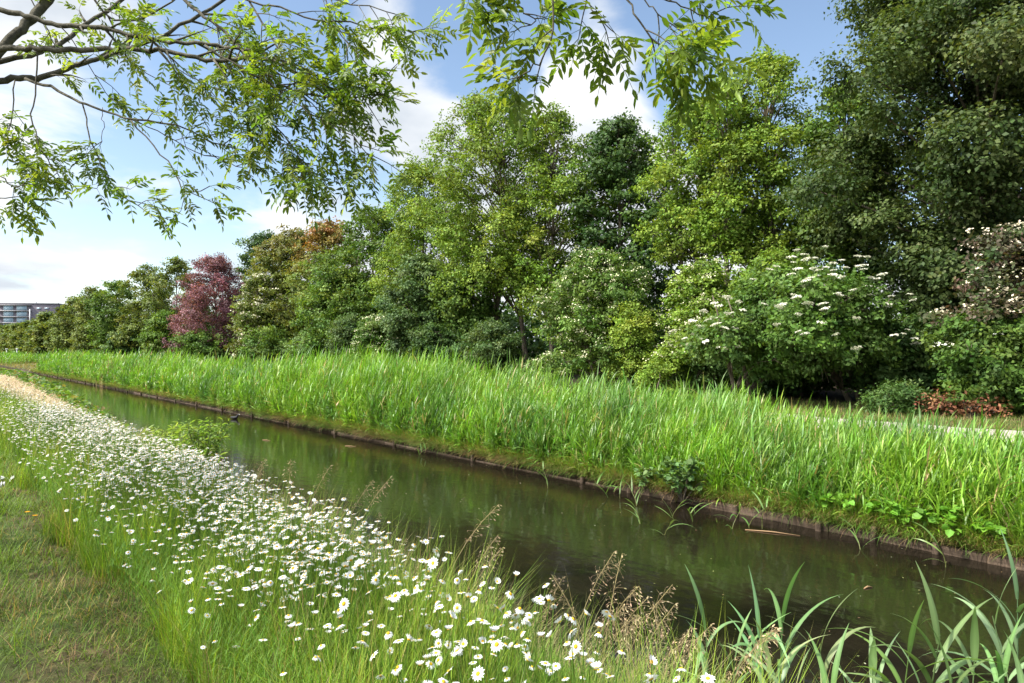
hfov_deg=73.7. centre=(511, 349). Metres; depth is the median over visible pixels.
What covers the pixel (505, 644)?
daisy
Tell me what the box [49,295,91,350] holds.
maple tree
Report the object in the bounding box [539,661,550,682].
daisy
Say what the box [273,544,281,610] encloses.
daisy
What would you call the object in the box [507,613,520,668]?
daisy
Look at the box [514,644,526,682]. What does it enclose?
daisy
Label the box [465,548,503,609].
grass stalk
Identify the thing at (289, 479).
grass stalk
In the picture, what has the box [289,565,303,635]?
daisy
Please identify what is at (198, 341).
bramble bush
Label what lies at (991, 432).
path
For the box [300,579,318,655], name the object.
daisy
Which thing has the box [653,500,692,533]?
reed
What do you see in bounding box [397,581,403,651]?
daisy
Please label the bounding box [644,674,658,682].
daisy
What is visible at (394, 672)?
daisy
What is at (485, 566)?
daisy
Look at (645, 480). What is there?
water alder
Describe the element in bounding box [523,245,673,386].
dogwood bush
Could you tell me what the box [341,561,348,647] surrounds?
daisy
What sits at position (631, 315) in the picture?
spindle bush
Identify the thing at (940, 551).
reed
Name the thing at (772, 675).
reed
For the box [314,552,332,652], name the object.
daisy
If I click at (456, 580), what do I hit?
daisy
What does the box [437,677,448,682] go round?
daisy
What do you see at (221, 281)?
purple plum tree
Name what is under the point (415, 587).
daisy
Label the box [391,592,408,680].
daisy
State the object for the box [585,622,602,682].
daisy
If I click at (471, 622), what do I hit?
daisy
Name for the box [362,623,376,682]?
daisy
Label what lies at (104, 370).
dry reed clump
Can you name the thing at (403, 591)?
daisy
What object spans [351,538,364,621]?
daisy
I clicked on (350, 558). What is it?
daisy
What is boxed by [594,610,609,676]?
daisy
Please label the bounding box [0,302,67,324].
apartment building
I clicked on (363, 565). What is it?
daisy
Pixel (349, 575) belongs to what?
daisy
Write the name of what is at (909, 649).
reed
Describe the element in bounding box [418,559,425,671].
daisy
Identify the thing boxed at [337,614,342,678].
daisy
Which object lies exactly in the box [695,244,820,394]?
hazel bush
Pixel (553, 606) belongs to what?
daisy
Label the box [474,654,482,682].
daisy
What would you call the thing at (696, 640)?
grass stalk
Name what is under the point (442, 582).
daisy
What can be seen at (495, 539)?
grass stalk
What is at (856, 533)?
reed
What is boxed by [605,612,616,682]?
daisy
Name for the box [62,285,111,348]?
maple tree
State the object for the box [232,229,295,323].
maple tree
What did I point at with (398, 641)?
daisy
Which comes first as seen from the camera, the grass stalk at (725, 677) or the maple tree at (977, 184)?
the grass stalk at (725, 677)
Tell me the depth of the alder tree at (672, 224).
32.92 m
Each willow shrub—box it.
[142,423,181,447]
[152,416,232,472]
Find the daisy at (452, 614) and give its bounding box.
[445,610,456,678]
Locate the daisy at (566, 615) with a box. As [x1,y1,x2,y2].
[554,613,568,677]
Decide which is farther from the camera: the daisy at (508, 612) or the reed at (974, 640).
the reed at (974, 640)
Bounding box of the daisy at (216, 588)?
[213,586,220,662]
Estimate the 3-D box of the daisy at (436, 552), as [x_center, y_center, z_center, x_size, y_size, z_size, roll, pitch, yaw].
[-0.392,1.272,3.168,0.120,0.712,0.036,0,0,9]
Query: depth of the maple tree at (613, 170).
37.33 m
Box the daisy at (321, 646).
[318,644,330,681]
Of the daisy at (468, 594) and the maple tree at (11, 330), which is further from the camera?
the maple tree at (11, 330)
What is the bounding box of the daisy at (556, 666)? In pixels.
[553,662,559,682]
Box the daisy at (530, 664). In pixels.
[524,652,533,682]
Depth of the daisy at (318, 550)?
3.14 m
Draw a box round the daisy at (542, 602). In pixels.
[529,601,544,676]
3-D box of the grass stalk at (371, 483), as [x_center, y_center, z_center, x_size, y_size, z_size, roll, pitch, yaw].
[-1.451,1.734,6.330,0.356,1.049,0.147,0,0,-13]
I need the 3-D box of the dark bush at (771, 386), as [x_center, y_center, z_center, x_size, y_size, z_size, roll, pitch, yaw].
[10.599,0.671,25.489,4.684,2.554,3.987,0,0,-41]
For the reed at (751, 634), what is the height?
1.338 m
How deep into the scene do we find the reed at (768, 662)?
3.72 m
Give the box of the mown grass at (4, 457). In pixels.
[0,440,298,682]
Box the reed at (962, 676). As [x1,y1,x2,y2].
[847,616,1004,682]
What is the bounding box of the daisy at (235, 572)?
[233,571,238,633]
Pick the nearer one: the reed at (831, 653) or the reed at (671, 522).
the reed at (831, 653)
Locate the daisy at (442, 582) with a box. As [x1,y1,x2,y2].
[438,579,456,676]
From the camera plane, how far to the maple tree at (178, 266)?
91.87 m
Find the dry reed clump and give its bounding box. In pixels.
[95,353,128,386]
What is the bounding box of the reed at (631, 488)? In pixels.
[612,474,644,505]
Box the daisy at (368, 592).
[365,590,371,674]
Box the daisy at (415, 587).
[413,585,426,633]
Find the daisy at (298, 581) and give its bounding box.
[294,547,302,667]
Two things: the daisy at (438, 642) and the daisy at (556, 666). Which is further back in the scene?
the daisy at (438, 642)
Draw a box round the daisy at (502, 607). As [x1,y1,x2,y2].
[499,605,505,653]
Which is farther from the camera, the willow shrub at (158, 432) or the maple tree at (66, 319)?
the maple tree at (66, 319)
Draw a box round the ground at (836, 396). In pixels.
[0,352,1023,682]
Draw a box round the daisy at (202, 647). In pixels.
[200,646,207,677]
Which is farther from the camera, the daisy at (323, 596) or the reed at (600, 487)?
the reed at (600, 487)
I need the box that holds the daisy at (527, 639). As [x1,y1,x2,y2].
[521,638,530,678]
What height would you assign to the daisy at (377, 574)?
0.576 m
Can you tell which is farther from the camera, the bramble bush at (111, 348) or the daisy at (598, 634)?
the bramble bush at (111, 348)
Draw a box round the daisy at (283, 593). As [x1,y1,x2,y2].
[275,560,293,651]
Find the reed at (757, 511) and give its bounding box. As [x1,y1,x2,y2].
[732,495,768,525]
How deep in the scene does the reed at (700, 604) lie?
4.15 m
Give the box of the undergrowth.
[129,193,1016,382]
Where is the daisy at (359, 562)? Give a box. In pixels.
[348,560,363,677]
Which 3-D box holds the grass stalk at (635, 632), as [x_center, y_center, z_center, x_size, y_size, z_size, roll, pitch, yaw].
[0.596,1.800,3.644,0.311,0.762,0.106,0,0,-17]
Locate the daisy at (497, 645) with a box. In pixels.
[491,639,503,682]
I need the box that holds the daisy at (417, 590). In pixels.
[405,589,419,657]
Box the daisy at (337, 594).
[332,593,340,681]
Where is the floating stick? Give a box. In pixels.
[745,529,799,535]
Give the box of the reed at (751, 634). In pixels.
[730,565,789,682]
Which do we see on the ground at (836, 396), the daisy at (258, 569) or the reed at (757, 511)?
the daisy at (258, 569)
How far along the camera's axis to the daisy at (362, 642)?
2.40 m
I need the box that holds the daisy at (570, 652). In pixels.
[568,649,575,682]
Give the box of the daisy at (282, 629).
[279,607,284,671]
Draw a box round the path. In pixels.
[476,393,1023,441]
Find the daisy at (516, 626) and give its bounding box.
[514,622,525,674]
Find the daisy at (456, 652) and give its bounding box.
[452,650,462,682]
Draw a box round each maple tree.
[0,323,6,349]
[0,324,13,351]
[2,322,19,351]
[7,322,24,351]
[14,319,33,354]
[17,317,40,354]
[24,310,53,355]
[41,304,72,354]
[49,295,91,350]
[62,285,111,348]
[80,280,150,352]
[105,262,186,354]
[136,256,217,344]
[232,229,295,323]
[243,223,325,339]
[259,215,370,351]
[283,261,381,360]
[290,200,409,349]
[367,250,458,363]
[421,266,508,369]
[558,107,692,378]
[770,0,1023,327]
[784,71,907,388]
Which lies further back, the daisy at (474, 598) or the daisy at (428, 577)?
the daisy at (428, 577)
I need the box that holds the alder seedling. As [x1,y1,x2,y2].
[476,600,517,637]
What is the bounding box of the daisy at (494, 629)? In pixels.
[489,625,501,682]
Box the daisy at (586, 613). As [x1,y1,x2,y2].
[581,609,590,682]
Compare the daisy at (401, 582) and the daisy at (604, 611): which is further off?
the daisy at (401, 582)
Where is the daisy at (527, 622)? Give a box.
[516,620,530,682]
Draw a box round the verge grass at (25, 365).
[0,362,1023,435]
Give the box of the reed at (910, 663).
[858,641,919,682]
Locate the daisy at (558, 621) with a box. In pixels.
[554,615,562,681]
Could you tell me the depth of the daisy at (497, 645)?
2.29 m
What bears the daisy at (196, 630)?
on the ground at (836, 396)
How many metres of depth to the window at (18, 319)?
289.22 m
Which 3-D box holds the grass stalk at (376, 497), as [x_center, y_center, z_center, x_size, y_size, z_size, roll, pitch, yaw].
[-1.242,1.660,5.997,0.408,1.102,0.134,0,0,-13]
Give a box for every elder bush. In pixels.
[669,245,919,402]
[911,303,1023,414]
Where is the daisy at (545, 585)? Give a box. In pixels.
[533,583,547,680]
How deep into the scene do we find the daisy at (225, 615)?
3.12 m
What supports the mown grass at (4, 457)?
on the ground at (836, 396)
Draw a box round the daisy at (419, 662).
[416,660,424,677]
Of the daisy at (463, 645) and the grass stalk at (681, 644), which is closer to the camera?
the daisy at (463, 645)
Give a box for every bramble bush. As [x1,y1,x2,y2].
[64,322,102,353]
[99,329,146,357]
[132,309,178,358]
[161,328,233,365]
[232,323,293,365]
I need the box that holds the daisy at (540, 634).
[537,632,546,682]
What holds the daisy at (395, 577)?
on the ground at (836, 396)
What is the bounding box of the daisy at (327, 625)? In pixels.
[323,623,333,678]
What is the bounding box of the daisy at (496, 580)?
[494,577,500,662]
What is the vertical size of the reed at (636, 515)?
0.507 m
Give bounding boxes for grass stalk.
[255,459,265,493]
[283,459,297,503]
[310,465,331,504]
[344,482,373,531]
[354,476,392,540]
[444,504,501,589]
[462,535,499,608]
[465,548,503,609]
[519,603,554,647]
[538,578,563,640]
[549,575,590,658]
[574,551,616,638]
[587,609,612,655]
[589,617,610,668]
[591,586,642,675]
[593,614,639,670]
[597,603,629,677]
[600,597,651,667]
[601,553,625,681]
[611,613,649,674]
[613,616,642,673]
[620,584,675,680]
[622,618,637,672]
[633,603,677,674]
[636,631,669,669]
[645,604,668,681]
[656,634,690,671]
[661,639,695,679]
[668,623,715,680]
[668,626,697,676]
[673,645,698,682]
[715,672,733,682]
[726,624,784,682]
[732,627,781,682]
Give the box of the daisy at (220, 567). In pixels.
[208,565,224,668]
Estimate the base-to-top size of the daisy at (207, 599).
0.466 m
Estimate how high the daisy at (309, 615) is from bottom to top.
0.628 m
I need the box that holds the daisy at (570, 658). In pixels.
[564,656,575,682]
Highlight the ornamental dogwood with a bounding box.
[917,220,1023,331]
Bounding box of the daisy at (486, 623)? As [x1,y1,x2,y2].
[483,622,489,678]
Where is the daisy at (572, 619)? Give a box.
[569,616,576,639]
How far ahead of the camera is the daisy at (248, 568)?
3.37 m
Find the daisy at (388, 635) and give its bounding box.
[384,632,392,681]
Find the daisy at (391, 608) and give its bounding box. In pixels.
[381,607,392,671]
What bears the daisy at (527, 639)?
on the ground at (836, 396)
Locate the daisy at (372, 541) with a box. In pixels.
[365,540,375,647]
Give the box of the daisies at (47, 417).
[0,381,494,657]
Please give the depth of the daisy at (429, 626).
2.77 m
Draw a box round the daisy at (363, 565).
[361,564,370,635]
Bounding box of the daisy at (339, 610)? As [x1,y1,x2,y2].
[337,608,356,677]
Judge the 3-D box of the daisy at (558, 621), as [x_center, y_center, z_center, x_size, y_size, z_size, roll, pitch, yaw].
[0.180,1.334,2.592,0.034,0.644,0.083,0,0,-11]
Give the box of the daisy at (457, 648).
[449,645,462,681]
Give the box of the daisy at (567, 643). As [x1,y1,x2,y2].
[563,641,575,682]
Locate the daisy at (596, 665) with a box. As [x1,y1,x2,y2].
[590,661,601,682]
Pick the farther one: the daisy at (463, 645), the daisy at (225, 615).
the daisy at (225, 615)
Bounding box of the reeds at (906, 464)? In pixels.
[0,338,1023,558]
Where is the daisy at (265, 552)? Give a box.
[262,551,272,644]
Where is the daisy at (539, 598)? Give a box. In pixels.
[526,595,544,678]
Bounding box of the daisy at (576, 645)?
[571,640,583,682]
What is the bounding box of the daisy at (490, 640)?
[485,639,492,682]
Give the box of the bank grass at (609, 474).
[28,368,1023,565]
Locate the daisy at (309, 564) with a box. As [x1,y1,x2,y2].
[299,563,311,666]
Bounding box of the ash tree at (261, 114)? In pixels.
[0,0,786,246]
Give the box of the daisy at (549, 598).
[541,594,552,680]
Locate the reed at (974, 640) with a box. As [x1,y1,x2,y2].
[920,607,992,682]
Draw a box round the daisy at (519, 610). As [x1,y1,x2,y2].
[515,607,536,682]
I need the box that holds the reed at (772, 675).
[727,638,809,682]
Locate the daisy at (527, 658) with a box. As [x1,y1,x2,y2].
[523,652,531,682]
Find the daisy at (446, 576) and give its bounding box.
[442,552,451,626]
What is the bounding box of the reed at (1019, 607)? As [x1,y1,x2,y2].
[952,529,1023,682]
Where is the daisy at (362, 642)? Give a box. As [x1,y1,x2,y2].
[354,640,366,682]
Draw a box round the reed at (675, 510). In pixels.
[656,500,691,516]
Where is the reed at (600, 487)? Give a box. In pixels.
[593,468,619,496]
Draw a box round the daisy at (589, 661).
[586,658,593,681]
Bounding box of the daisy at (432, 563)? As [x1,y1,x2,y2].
[418,557,437,682]
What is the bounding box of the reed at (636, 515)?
[625,498,640,523]
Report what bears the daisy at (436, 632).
on the ground at (836, 396)
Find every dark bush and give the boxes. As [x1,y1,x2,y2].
[721,365,839,397]
[829,316,939,393]
[896,303,964,395]
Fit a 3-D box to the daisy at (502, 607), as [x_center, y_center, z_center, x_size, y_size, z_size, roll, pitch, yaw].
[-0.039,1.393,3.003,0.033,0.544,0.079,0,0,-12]
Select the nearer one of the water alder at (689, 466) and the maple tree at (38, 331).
the water alder at (689, 466)
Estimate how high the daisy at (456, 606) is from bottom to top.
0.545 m
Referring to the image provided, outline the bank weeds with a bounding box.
[0,368,783,682]
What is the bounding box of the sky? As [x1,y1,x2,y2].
[0,0,1021,341]
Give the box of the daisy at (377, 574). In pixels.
[375,572,392,642]
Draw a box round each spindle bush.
[600,296,672,389]
[631,358,682,397]
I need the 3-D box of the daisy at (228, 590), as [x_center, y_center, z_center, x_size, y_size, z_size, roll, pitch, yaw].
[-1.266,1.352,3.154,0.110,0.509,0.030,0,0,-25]
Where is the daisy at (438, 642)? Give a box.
[433,638,441,660]
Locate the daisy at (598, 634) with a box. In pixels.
[593,632,602,681]
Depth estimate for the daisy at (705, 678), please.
2.08 m
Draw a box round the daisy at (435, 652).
[430,650,440,680]
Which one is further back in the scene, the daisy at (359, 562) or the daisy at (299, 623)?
the daisy at (359, 562)
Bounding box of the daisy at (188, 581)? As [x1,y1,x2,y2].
[186,578,199,671]
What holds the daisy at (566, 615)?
on the ground at (836, 396)
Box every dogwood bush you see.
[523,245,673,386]
[642,253,740,391]
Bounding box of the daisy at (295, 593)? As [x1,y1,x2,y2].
[293,591,304,660]
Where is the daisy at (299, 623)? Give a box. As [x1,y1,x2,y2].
[295,622,312,682]
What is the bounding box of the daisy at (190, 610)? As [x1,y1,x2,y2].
[188,607,204,650]
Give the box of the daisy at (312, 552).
[303,550,314,628]
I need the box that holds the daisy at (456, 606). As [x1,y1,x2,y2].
[453,603,470,669]
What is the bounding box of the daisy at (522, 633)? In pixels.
[521,631,531,682]
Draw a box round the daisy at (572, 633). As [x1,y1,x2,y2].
[568,628,577,682]
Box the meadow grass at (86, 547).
[0,383,877,682]
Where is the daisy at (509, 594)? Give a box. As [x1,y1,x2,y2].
[505,591,517,664]
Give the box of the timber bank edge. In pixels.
[22,370,1023,570]
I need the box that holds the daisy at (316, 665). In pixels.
[311,655,320,682]
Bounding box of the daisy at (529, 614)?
[525,612,538,680]
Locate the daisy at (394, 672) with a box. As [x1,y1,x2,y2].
[392,669,399,682]
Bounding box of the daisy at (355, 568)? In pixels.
[351,566,363,620]
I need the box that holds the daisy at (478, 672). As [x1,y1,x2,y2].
[471,665,484,682]
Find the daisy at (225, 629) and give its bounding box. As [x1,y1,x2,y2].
[216,598,231,667]
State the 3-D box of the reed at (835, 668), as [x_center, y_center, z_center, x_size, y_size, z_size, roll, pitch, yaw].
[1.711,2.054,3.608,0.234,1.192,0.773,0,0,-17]
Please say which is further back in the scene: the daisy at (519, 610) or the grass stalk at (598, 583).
the grass stalk at (598, 583)
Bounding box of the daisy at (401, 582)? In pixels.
[393,550,410,659]
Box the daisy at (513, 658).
[508,643,514,679]
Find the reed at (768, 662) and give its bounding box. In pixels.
[723,619,830,682]
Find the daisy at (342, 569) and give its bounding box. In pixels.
[338,543,344,596]
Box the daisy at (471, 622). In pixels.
[467,620,482,682]
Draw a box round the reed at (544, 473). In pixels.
[536,463,547,487]
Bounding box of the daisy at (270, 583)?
[267,580,274,663]
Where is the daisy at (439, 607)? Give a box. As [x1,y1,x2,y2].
[435,604,445,667]
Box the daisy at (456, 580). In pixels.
[454,578,463,636]
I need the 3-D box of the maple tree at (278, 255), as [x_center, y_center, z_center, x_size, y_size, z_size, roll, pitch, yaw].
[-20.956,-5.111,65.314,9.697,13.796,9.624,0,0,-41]
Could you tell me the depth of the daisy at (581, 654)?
2.69 m
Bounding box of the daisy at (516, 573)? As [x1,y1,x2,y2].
[508,571,519,610]
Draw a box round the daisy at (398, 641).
[393,639,403,681]
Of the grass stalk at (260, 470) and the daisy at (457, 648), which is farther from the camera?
the grass stalk at (260, 470)
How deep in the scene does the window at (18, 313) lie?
289.22 m
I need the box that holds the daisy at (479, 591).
[472,590,482,667]
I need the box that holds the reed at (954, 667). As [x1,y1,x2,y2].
[871,562,996,682]
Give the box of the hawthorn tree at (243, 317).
[219,273,296,359]
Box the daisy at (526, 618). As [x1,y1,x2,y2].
[521,617,534,682]
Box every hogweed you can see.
[803,484,835,514]
[831,492,860,510]
[866,493,919,520]
[899,496,944,529]
[925,498,985,538]
[964,512,1007,544]
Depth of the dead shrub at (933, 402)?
17.92 m
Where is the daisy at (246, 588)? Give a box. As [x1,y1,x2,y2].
[240,587,250,645]
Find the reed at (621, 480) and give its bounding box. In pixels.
[614,462,624,494]
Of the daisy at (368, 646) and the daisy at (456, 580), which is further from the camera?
the daisy at (456, 580)
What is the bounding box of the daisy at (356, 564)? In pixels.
[354,559,369,655]
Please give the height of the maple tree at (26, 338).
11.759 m
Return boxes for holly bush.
[399,319,461,373]
[446,317,532,380]
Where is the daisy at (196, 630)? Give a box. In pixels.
[191,587,205,682]
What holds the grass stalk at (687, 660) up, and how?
on the ground at (836, 396)
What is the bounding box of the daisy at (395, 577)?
[380,575,399,674]
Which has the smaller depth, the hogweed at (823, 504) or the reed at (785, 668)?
the reed at (785, 668)
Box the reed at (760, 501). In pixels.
[752,465,770,528]
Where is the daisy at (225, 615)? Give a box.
[217,592,233,672]
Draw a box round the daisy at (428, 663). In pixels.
[425,660,434,682]
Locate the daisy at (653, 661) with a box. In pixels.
[649,655,656,681]
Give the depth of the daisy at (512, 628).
2.79 m
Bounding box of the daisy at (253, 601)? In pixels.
[251,586,256,621]
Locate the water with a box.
[0,366,1023,682]
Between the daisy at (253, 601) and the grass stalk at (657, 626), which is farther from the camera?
the grass stalk at (657, 626)
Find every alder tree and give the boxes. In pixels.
[361,150,493,342]
[401,86,572,373]
[487,98,621,376]
[628,93,765,383]
[668,71,793,285]
[713,42,838,279]
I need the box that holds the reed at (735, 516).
[725,504,740,528]
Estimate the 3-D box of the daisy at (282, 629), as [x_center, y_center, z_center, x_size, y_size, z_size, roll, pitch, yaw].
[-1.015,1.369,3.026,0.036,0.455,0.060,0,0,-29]
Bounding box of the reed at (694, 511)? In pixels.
[688,502,712,521]
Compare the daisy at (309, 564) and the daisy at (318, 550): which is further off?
the daisy at (309, 564)
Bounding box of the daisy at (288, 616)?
[285,614,293,680]
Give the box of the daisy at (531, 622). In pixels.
[521,598,537,677]
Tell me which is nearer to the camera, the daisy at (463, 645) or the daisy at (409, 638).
the daisy at (409, 638)
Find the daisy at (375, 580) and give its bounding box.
[371,576,379,650]
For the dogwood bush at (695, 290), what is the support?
on the ground at (836, 396)
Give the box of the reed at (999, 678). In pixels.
[995,671,1007,682]
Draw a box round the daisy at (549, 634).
[546,630,553,682]
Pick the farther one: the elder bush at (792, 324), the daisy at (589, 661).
the elder bush at (792, 324)
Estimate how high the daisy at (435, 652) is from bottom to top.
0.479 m
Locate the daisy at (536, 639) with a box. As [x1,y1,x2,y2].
[532,611,538,678]
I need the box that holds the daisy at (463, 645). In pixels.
[458,638,466,679]
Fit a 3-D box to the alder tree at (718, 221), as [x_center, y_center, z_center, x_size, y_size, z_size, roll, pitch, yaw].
[10.230,-5.608,31.357,5.292,14.790,5.902,0,0,-41]
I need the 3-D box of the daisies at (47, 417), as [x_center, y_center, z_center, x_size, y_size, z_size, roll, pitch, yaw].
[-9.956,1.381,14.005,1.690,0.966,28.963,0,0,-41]
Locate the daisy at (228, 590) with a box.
[225,589,246,658]
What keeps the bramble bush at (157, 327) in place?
on the ground at (836, 396)
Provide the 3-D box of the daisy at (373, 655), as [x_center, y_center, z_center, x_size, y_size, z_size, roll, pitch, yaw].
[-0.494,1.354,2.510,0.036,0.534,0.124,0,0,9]
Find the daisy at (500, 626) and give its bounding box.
[497,625,503,682]
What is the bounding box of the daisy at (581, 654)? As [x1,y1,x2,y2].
[580,652,586,680]
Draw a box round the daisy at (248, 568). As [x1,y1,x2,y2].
[246,566,251,647]
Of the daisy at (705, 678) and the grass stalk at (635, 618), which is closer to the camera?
the daisy at (705, 678)
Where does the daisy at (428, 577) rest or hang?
on the ground at (836, 396)
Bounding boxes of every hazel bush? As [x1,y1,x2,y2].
[655,333,744,393]
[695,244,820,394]
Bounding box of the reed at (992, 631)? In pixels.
[922,569,1023,682]
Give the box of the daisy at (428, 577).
[424,575,435,663]
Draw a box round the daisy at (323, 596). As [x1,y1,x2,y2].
[318,594,325,666]
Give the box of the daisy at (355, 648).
[351,647,359,682]
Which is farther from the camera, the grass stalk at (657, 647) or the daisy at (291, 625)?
the grass stalk at (657, 647)
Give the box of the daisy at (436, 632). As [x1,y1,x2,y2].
[428,628,440,679]
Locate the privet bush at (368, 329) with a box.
[346,314,406,365]
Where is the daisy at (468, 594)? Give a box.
[465,592,471,678]
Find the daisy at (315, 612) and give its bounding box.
[312,611,324,681]
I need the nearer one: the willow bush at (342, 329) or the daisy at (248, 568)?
the daisy at (248, 568)
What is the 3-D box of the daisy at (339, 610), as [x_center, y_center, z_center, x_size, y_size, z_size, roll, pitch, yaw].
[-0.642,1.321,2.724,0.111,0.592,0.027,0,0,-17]
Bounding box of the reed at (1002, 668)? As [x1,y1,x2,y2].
[981,612,1023,682]
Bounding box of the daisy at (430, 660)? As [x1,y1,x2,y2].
[427,647,435,680]
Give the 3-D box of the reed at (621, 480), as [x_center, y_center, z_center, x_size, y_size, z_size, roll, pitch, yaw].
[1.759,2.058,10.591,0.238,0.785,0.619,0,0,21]
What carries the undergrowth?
on the ground at (836, 396)
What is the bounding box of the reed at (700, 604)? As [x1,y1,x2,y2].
[685,565,741,682]
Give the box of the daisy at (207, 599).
[205,598,225,675]
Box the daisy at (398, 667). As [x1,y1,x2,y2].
[396,664,402,682]
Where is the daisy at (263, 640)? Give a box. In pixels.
[259,639,271,681]
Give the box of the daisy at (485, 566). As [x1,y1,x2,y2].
[483,565,493,657]
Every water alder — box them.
[631,460,660,490]
[643,456,725,502]
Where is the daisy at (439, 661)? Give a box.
[435,656,443,677]
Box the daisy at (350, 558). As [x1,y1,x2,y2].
[347,555,353,644]
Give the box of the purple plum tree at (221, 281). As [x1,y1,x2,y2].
[158,251,244,360]
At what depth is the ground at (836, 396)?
4.25 m
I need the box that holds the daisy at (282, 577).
[279,575,289,661]
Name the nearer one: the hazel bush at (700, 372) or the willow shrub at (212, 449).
the willow shrub at (212, 449)
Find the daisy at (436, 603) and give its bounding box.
[435,601,446,679]
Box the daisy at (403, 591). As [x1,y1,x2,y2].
[401,589,419,682]
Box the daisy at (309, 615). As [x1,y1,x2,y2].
[304,584,310,662]
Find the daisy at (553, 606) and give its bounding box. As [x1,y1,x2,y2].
[548,604,556,666]
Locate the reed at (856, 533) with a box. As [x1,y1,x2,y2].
[841,518,880,549]
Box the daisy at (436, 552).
[419,549,439,646]
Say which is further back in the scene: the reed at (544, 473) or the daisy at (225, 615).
the reed at (544, 473)
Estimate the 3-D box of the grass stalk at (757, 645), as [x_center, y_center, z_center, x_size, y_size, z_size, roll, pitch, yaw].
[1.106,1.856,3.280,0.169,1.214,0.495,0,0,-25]
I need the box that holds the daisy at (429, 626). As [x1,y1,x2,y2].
[415,624,432,682]
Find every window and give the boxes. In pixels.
[3,305,13,309]
[3,311,13,315]
[3,317,13,321]
[16,305,26,309]
[16,311,26,315]
[16,317,26,321]
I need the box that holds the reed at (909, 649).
[820,600,1011,682]
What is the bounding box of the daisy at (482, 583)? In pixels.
[480,582,491,677]
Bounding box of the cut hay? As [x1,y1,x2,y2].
[0,373,137,447]
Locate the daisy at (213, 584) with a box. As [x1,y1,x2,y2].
[208,581,228,668]
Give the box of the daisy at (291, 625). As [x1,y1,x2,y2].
[288,623,304,680]
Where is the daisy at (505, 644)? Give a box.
[499,643,509,682]
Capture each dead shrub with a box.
[913,386,973,417]
[935,390,1012,418]
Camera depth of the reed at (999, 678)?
3.38 m
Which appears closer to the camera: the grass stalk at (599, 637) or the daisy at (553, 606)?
the daisy at (553, 606)
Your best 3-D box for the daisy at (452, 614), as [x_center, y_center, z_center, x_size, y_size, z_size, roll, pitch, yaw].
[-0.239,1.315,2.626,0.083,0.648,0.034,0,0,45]
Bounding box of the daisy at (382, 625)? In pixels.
[377,624,384,671]
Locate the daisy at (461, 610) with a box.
[458,592,465,638]
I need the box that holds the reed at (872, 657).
[832,628,898,682]
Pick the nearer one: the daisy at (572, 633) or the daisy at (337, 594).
the daisy at (572, 633)
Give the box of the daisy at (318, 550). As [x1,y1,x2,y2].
[314,547,335,649]
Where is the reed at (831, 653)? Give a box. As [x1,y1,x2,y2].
[746,591,874,682]
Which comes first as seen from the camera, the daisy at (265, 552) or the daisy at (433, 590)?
the daisy at (433, 590)
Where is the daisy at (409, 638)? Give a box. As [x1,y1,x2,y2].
[403,633,414,680]
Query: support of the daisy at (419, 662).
on the ground at (836, 396)
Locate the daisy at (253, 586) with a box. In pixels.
[252,585,267,633]
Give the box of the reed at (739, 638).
[678,609,790,682]
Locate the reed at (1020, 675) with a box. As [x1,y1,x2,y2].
[948,631,1023,682]
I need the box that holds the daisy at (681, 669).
[677,667,687,682]
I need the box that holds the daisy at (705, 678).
[700,673,715,682]
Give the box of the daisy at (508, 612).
[503,611,512,677]
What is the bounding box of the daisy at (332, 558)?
[330,554,337,666]
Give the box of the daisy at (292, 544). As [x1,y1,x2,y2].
[283,542,294,634]
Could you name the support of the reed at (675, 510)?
in the water
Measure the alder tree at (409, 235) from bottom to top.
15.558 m
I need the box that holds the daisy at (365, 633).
[362,631,372,682]
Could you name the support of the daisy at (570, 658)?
on the ground at (836, 396)
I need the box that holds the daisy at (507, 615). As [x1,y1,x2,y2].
[493,613,509,682]
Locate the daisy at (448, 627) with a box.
[445,625,460,682]
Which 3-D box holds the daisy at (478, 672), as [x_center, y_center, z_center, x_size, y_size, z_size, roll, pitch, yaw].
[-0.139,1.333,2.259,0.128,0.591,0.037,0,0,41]
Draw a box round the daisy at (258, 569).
[249,567,262,667]
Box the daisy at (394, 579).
[389,555,399,644]
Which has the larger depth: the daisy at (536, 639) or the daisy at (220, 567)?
the daisy at (220, 567)
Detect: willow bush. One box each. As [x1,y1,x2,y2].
[278,332,326,365]
[322,314,360,365]
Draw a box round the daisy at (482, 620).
[476,618,489,682]
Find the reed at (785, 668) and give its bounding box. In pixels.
[752,563,842,682]
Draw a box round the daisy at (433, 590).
[425,559,442,661]
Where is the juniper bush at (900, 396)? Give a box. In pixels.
[851,377,943,415]
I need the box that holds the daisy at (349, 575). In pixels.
[347,571,353,664]
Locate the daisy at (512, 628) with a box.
[509,627,517,674]
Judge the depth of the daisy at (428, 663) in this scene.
2.52 m
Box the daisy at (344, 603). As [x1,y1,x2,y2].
[339,598,360,679]
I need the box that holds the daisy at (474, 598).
[471,596,481,658]
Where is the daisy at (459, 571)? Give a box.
[458,570,469,674]
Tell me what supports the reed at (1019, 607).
in the water
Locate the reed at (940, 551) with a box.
[914,522,945,566]
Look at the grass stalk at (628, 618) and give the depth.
3.69 m
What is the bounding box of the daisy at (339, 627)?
[331,625,344,682]
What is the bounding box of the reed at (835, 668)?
[804,624,848,682]
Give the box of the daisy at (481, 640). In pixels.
[479,637,486,679]
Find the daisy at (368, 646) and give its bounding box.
[366,619,372,673]
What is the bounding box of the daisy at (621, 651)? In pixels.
[615,650,624,682]
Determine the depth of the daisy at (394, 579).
3.29 m
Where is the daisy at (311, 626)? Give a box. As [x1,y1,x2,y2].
[307,586,312,680]
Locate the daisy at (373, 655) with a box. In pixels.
[369,650,378,682]

